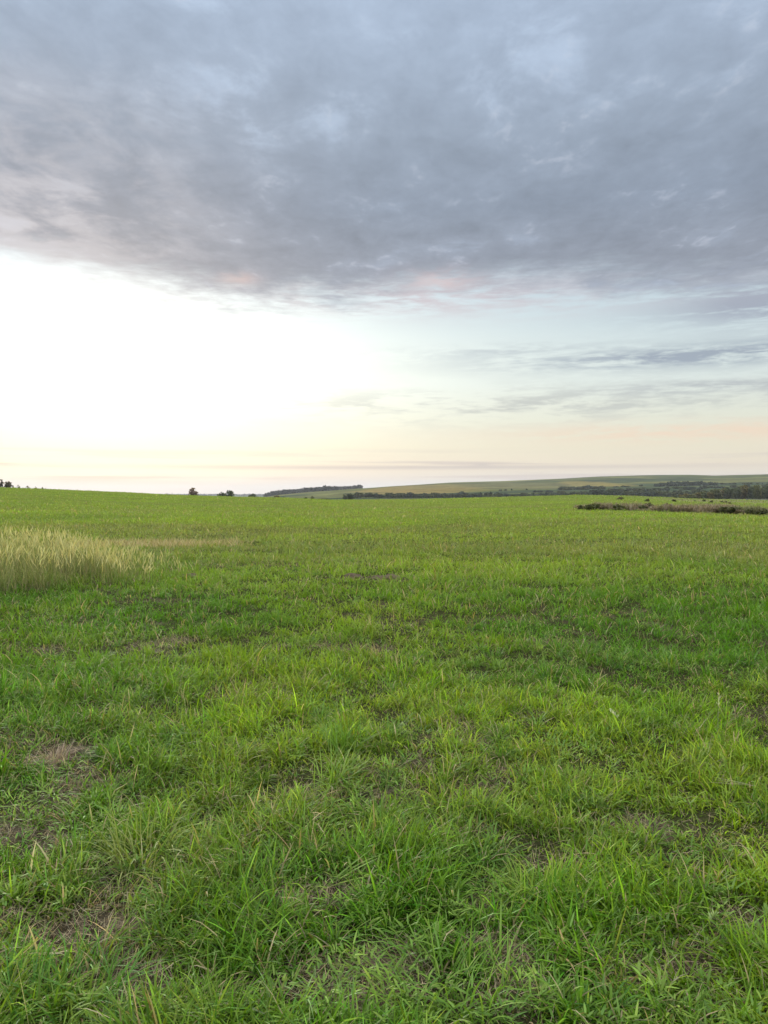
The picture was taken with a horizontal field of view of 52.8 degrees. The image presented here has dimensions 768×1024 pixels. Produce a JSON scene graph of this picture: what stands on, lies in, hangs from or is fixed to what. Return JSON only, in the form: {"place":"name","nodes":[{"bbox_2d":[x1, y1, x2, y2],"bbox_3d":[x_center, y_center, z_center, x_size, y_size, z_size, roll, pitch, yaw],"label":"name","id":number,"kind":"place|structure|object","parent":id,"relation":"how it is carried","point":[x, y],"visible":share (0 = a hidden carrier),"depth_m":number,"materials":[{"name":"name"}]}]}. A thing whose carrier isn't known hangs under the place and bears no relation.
{"place":"outdoors","nodes":[
{"label":"outdoors","id":0,"kind":"place"},
{"bbox_2d":[0,487,767,1023],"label":"field","id":1,"kind":"structure","parent":0,"point":[430,613],"depth_m":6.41,"materials":[{"name":"green plant"}]},
{"bbox_2d":[29,740,82,768],"bbox_3d":[-1.995,1.430,4.622,0.380,0.134,0.325,0,1,-14],"label":"dead grass tuft","id":2,"kind":"object","parent":1,"relation":"on","point":[58,749],"visible":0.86,"depth_m":4.65,"materials":[{"name":"plant"}]},
{"bbox_2d":[0,909,177,1023],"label":"grass tuft","id":3,"kind":"object","parent":1,"relation":"on","point":[119,983],"visible":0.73,"depth_m":2.48,"materials":[{"name":"green plant"}]},
{"bbox_2d":[105,892,147,951],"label":"broad leaf grass","id":4,"kind":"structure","parent":1,"relation":"on","point":[128,926],"depth_m":2.74,"materials":[{"name":"green plant"}]},
{"bbox_2d":[0,521,255,593],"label":"tall dry grass","id":5,"kind":"structure","parent":1,"relation":"on","point":[68,564],"depth_m":15.01,"materials":[{"name":"plant"}]},
{"bbox_2d":[59,792,208,894],"bbox_3d":[-1.062,1.390,3.343,0.648,0.265,0.693,-1,2,-31],"label":"grass tuft","id":6,"kind":"object","parent":1,"relation":"on","point":[121,848],"visible":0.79,"depth_m":3.35,"materials":[{"name":"green plant"}]},
{"bbox_2d":[161,828,306,928],"bbox_3d":[-0.561,1.429,3.041,0.567,0.202,0.587,-1,2,-44],"label":"grass tuft","id":7,"kind":"object","parent":1,"relation":"on","point":[247,852],"visible":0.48,"depth_m":3.08,"materials":[{"name":"green plant"}]},
{"bbox_2d":[243,966,361,1021],"bbox_3d":[-0.237,1.474,2.405,0.397,0.138,0.388,1,1,27],"label":"grass tuft","id":8,"kind":"object","parent":1,"relation":"on","point":[300,995],"visible":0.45,"depth_m":2.41,"materials":[{"name":"green plant"}]},
{"bbox_2d":[289,737,371,798],"bbox_3d":[-0.307,1.382,4.160,0.562,0.246,0.475,-1,2,-34],"label":"grass tuft","id":9,"kind":"object","parent":1,"relation":"on","point":[331,775],"visible":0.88,"depth_m":4.22,"materials":[{"name":"green plant"}]},
{"bbox_2d":[308,709,382,754],"bbox_3d":[-0.233,1.340,4.788,0.595,0.285,0.600,0,1,0],"label":"grass tuft","id":10,"kind":"object","parent":1,"relation":"on","point":[336,736],"visible":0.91,"depth_m":4.79,"materials":[{"name":"green plant"}]},
{"bbox_2d":[341,573,362,578],"bbox_3d":[-0.601,1.216,14.730,0.381,0.107,0.339,-1,1,-25],"label":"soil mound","id":11,"kind":"object","parent":1,"relation":"on","point":[352,575],"visible":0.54,"depth_m":14.65,"materials":[{"name":"brown soil"}]},
{"bbox_2d":[326,849,379,886],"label":"broad leaf grass","id":12,"kind":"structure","parent":1,"relation":"on","point":[343,872],"depth_m":3.15,"materials":[{"name":"green plant"}]},
{"bbox_2d":[364,575,387,579],"bbox_3d":[-0.154,1.225,14.445,0.444,0.095,0.265,0,1,0],"label":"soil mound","id":13,"kind":"object","parent":1,"relation":"on","point":[378,576],"visible":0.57,"depth_m":14.38,"materials":[{"name":"brown soil"}]},
{"bbox_2d":[381,574,400,579],"bbox_3d":[0.117,1.227,14.658,0.471,0.115,0.331,1,1,25],"label":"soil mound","id":14,"kind":"object","parent":1,"relation":"on","point":[394,575],"visible":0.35,"depth_m":14.55,"materials":[{"name":"brown soil"}]},
{"bbox_2d":[332,894,554,1023],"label":"grass tuft","id":15,"kind":"object","parent":1,"relation":"on","point":[462,952],"visible":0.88,"depth_m":2.51,"materials":[{"name":"green plant"}]},
{"bbox_2d":[478,845,616,922],"bbox_3d":[0.642,1.432,3.033,0.558,0.210,0.561,-1,2,-31],"label":"grass tuft","id":16,"kind":"object","parent":1,"relation":"on","point":[520,870],"visible":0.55,"depth_m":3.08,"materials":[{"name":"green plant"}]},
{"bbox_2d":[582,504,595,509],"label":"bush","id":17,"kind":"object","parent":1,"relation":"on","point":[589,507],"visible":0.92,"depth_m":65.47,"materials":[{"name":"green plant"}]},
{"bbox_2d":[612,504,624,510],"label":"bush","id":18,"kind":"object","parent":1,"relation":"on","point":[618,507],"visible":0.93,"depth_m":65.08,"materials":[{"name":"green plant"}]},
{"bbox_2d":[612,906,626,955],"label":"broad leaf grass","id":19,"kind":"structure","parent":1,"relation":"on","point":[618,935],"depth_m":2.64,"materials":[{"name":"green plant"}]},
{"bbox_2d":[638,505,648,509],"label":"bush","id":20,"kind":"object","parent":1,"relation":"on","point":[643,507],"visible":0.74,"depth_m":65.92,"materials":[{"name":"green plant"}]},
{"bbox_2d":[573,500,767,513],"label":"dry weeds","id":21,"kind":"object","parent":1,"relation":"on","point":[708,508],"visible":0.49,"depth_m":65.85,"materials":[{"name":"plant"}]},
{"bbox_2d":[623,947,745,1023],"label":"grass tuft","id":22,"kind":"object","parent":1,"relation":"on","point":[680,994],"visible":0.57,"depth_m":2.42,"materials":[{"name":"green plant"}]},
{"bbox_2d":[695,908,718,939],"bbox_3d":[1.141,1.470,2.740,0.106,0.110,0.031,0,1,-17],"label":"grass stalk","id":23,"kind":"object","parent":1,"relation":"on","point":[712,916],"depth_m":2.75,"materials":[{"name":"plant"}]},
{"bbox_2d":[718,506,728,513],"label":"bush","id":24,"kind":"object","parent":1,"relation":"on","point":[722,508],"visible":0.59,"depth_m":63.95,"materials":[{"name":"green plant"}]},
{"bbox_2d":[728,507,742,512],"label":"bush","id":25,"kind":"object","parent":1,"relation":"on","point":[731,509],"visible":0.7,"depth_m":62.59,"materials":[{"name":"green plant"}]},
{"bbox_2d":[733,509,744,514],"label":"bush","id":26,"kind":"object","parent":1,"relation":"on","point":[738,512],"visible":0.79,"depth_m":61.58,"materials":[{"name":"green plant"}]},
{"bbox_2d":[746,508,754,514],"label":"bush","id":27,"kind":"object","parent":1,"relation":"on","point":[751,510],"visible":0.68,"depth_m":61.35,"materials":[{"name":"green plant"}]},
{"bbox_2d":[759,508,767,514],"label":"bush","id":28,"kind":"object","parent":1,"relation":"on","point":[763,510],"visible":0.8,"depth_m":60.93,"materials":[{"name":"green plant"}]},
{"bbox_2d":[0,0,767,493],"label":"sky","id":29,"kind":"structure","parent":0,"point":[247,246],"materials":[{"name":"grey"}]},
{"bbox_2d":[209,474,767,499],"bbox_3d":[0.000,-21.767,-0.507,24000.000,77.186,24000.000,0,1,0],"label":"hills","id":30,"kind":"structure","parent":0,"point":[554,485],"depth_m":1734.86,"materials":[{"name":"green plant"}]},
{"bbox_2d":[4,481,13,487],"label":"tree","id":31,"kind":"object","parent":30,"relation":"on","point":[8,484],"visible":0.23,"depth_m":328.93,"materials":[{"name":"green plant"}]},
{"bbox_2d":[188,488,198,494],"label":"tree","id":32,"kind":"object","parent":30,"relation":"on","point":[193,492],"visible":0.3,"depth_m":519.14,"materials":[{"name":"green plant"}]},
{"bbox_2d":[162,493,262,495],"bbox_3d":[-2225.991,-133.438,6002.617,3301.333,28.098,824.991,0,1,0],"label":"wood","id":33,"kind":"object","parent":30,"relation":"on","point":[226,494],"visible":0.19,"depth_m":5840.03,"materials":[{"name":"green plant"}]},
{"bbox_2d":[226,490,234,496],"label":"tree","id":34,"kind":"object","parent":30,"relation":"on","point":[229,493],"visible":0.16,"depth_m":518.61,"materials":[{"name":"green plant"}]},
{"bbox_2d":[263,484,362,496],"bbox_3d":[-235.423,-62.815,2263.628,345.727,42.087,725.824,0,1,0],"label":"wood","id":35,"kind":"object","parent":30,"relation":"on","point":[301,490],"visible":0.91,"depth_m":1959.69,"materials":[{"name":"green plant"}]},
{"bbox_2d":[347,493,354,499],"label":"tree","id":36,"kind":"object","parent":30,"relation":"on","point":[350,496],"visible":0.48,"depth_m":643.75,"materials":[{"name":"green plant"}]},
{"bbox_2d":[355,492,363,497],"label":"tree","id":37,"kind":"object","parent":30,"relation":"on","point":[359,495],"visible":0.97,"depth_m":1017.57,"materials":[{"name":"green plant"}]},
{"bbox_2d":[364,492,373,497],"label":"tree","id":38,"kind":"object","parent":30,"relation":"on","point":[369,494],"visible":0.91,"depth_m":1036.19,"materials":[{"name":"green plant"}]},
{"bbox_2d":[586,489,602,494],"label":"bush","id":39,"kind":"object","parent":30,"relation":"on","point":[594,492],"visible":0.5,"depth_m":958.20,"materials":[{"name":"green plant"}]},
{"bbox_2d":[597,490,623,495],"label":"bush","id":40,"kind":"object","parent":30,"relation":"on","point":[613,492],"visible":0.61,"depth_m":938.87,"materials":[{"name":"green plant"}]},
{"bbox_2d":[648,491,658,496],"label":"tree","id":41,"kind":"object","parent":30,"relation":"on","point":[652,494],"visible":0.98,"depth_m":984.10,"materials":[{"name":"green plant"}]},
{"bbox_2d":[654,481,719,486],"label":"wood","id":42,"kind":"object","parent":30,"relation":"on","point":[685,483],"visible":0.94,"depth_m":1419.31,"materials":[{"name":"green plant"}]},
{"bbox_2d":[701,492,708,498],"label":"tree","id":43,"kind":"object","parent":30,"relation":"on","point":[704,495],"visible":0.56,"depth_m":651.21,"materials":[{"name":"green plant"}]},
{"bbox_2d":[707,492,714,498],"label":"tree","id":44,"kind":"object","parent":30,"relation":"on","point":[710,495],"visible":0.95,"depth_m":640.47,"materials":[{"name":"green plant"}]},
{"bbox_2d":[709,489,717,498],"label":"tree","id":45,"kind":"object","parent":30,"relation":"on","point":[712,491],"visible":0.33,"depth_m":652.39,"materials":[{"name":"green plant"}]},
{"bbox_2d":[714,489,722,498],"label":"tree","id":46,"kind":"object","parent":30,"relation":"on","point":[719,495],"visible":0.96,"depth_m":653.41,"materials":[{"name":"green plant"}]},
{"bbox_2d":[723,487,733,498],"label":"tree","id":47,"kind":"object","parent":30,"relation":"on","point":[728,491],"visible":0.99,"depth_m":666.17,"materials":[{"name":"green plant"}]},
{"bbox_2d":[732,488,741,498],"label":"tree","id":48,"kind":"object","parent":30,"relation":"on","point":[737,491],"visible":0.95,"depth_m":705.00,"materials":[{"name":"green plant"}]},
{"bbox_2d":[740,484,749,498],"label":"tree","id":49,"kind":"object","parent":30,"relation":"on","point":[744,491],"visible":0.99,"depth_m":670.66,"materials":[{"name":"green plant"}]},
{"bbox_2d":[747,487,753,498],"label":"tree","id":50,"kind":"object","parent":30,"relation":"on","point":[750,495],"visible":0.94,"depth_m":666.86,"materials":[{"name":"green plant"}]},
{"bbox_2d":[753,485,761,498],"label":"tree","id":51,"kind":"object","parent":30,"relation":"on","point":[757,492],"visible":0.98,"depth_m":638.77,"materials":[{"name":"green plant"}]},
{"bbox_2d":[761,485,767,498],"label":"tree","id":52,"kind":"object","parent":30,"relation":"on","point":[764,493],"visible":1,"depth_m":646.60,"materials":[{"name":"green plant"}]}
]}

